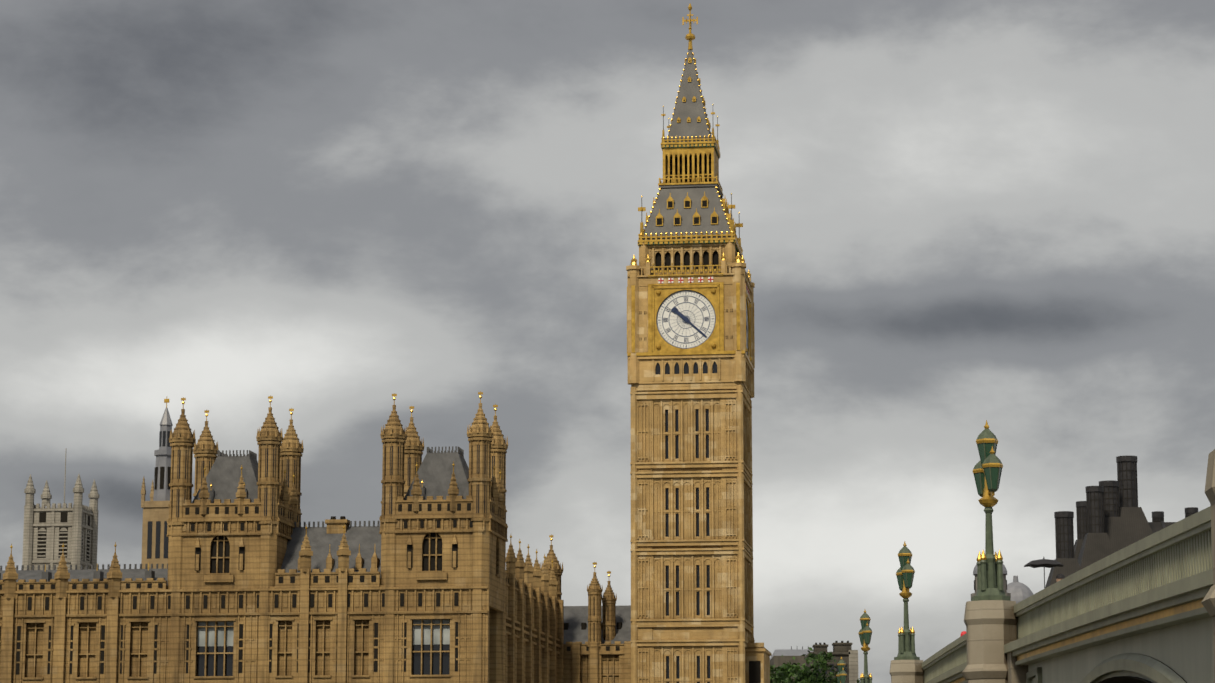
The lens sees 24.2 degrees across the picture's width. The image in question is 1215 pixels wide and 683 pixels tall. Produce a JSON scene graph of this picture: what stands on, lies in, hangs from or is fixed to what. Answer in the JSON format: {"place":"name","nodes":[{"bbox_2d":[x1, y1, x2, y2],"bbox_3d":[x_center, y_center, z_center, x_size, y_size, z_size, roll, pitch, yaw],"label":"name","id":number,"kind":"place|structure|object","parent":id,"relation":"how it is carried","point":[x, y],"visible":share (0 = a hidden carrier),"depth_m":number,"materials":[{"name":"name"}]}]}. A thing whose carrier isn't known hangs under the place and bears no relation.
{"place":"outdoors","nodes":[
{"label":"outdoors","id":0,"kind":"place"},
{"bbox_2d":[22,454,98,569],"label":"abbey tower","id":1,"kind":"structure","parent":0,"point":[49,530],"depth_m":548.43,"materials":[{"name":"stone"}]},
{"bbox_2d":[0,0,1214,682],"label":"sky","id":2,"kind":"structure","parent":0,"point":[956,216],"materials":[{"name":"grey"}]},
{"bbox_2d":[770,641,857,682],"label":"buildings","id":3,"kind":"structure","parent":0,"point":[847,653],"depth_m":429.56,"materials":[{"name":"black"}]},
{"bbox_2d":[1045,456,1197,587],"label":"building with chimneys","id":4,"kind":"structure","parent":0,"point":[1111,517],"depth_m":348.28,"materials":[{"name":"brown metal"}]},
{"bbox_3d":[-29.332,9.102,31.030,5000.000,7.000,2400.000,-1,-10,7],"label":"banks","id":5,"kind":"structure","parent":0,"visible":0},
{"bbox_2d":[0,391,630,682],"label":"palace of westminster","id":6,"kind":"structure","parent":5,"relation":"on","point":[241,575],"depth_m":283.98,"materials":[{"name":"stone"}]},
{"bbox_2d":[626,3,754,682],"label":"clock tower","id":7,"kind":"structure","parent":5,"relation":"on","point":[690,328],"depth_m":326.72,"materials":[{"name":"stone"}]},
{"bbox_2d":[745,628,771,682],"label":"tower annex","id":8,"kind":"object","parent":5,"relation":"on","point":[757,662],"visible":0.96,"depth_m":325.10,"materials":[{"name":"stone"}]},
{"bbox_2d":[770,647,837,682],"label":"tree","id":9,"kind":"object","parent":5,"relation":"on","point":[784,672],"visible":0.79,"depth_m":379.89,"materials":[{"name":"green plant"}]},
{"bbox_2d":[819,659,859,682],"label":"tree","id":10,"kind":"object","parent":5,"relation":"on","point":[824,666],"visible":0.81,"depth_m":377.85,"materials":[{"name":"green plant"}]},
{"bbox_2d":[971,564,1033,603],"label":"whitehall domes","id":11,"kind":"structure","parent":5,"relation":"on","point":[1016,590],"depth_m":540.09,"materials":[{"name":"grey"}]},
{"bbox_3d":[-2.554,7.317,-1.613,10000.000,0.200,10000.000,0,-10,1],"label":"ground","id":12,"kind":"structure","parent":0,"visible":0},
{"bbox_2d":[889,449,1214,682],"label":"bridge","id":13,"kind":"structure","parent":12,"relation":"on","point":[1142,610],"depth_m":47.98,"materials":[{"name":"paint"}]},
{"bbox_2d":[836,656,846,682],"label":"bridge lamp","id":14,"kind":"object","parent":13,"relation":"on","point":[841,675],"visible":1,"depth_m":169.35,"materials":[{"name":"metal"}]},
{"bbox_2d":[858,610,871,682],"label":"bridge lamp","id":15,"kind":"object","parent":13,"relation":"on","point":[865,632],"visible":1,"depth_m":134.72,"materials":[{"name":"metal"}]},
{"bbox_2d":[894,542,919,659],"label":"bridge lamp","id":16,"kind":"object","parent":13,"relation":"on","point":[905,572],"visible":1,"depth_m":100.05,"materials":[{"name":"metal"}]},
{"bbox_2d":[971,420,1010,600],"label":"bridge lamp","id":17,"kind":"object","parent":13,"relation":"on","point":[987,468],"visible":1,"depth_m":65.51,"materials":[{"name":"metal"}]},
{"bbox_2d":[1024,557,1064,588],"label":"black walker umbrella","id":18,"kind":"object","parent":13,"relation":"on","point":[1046,563],"visible":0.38,"depth_m":69.61,"materials":[{"name":"black fabric"}]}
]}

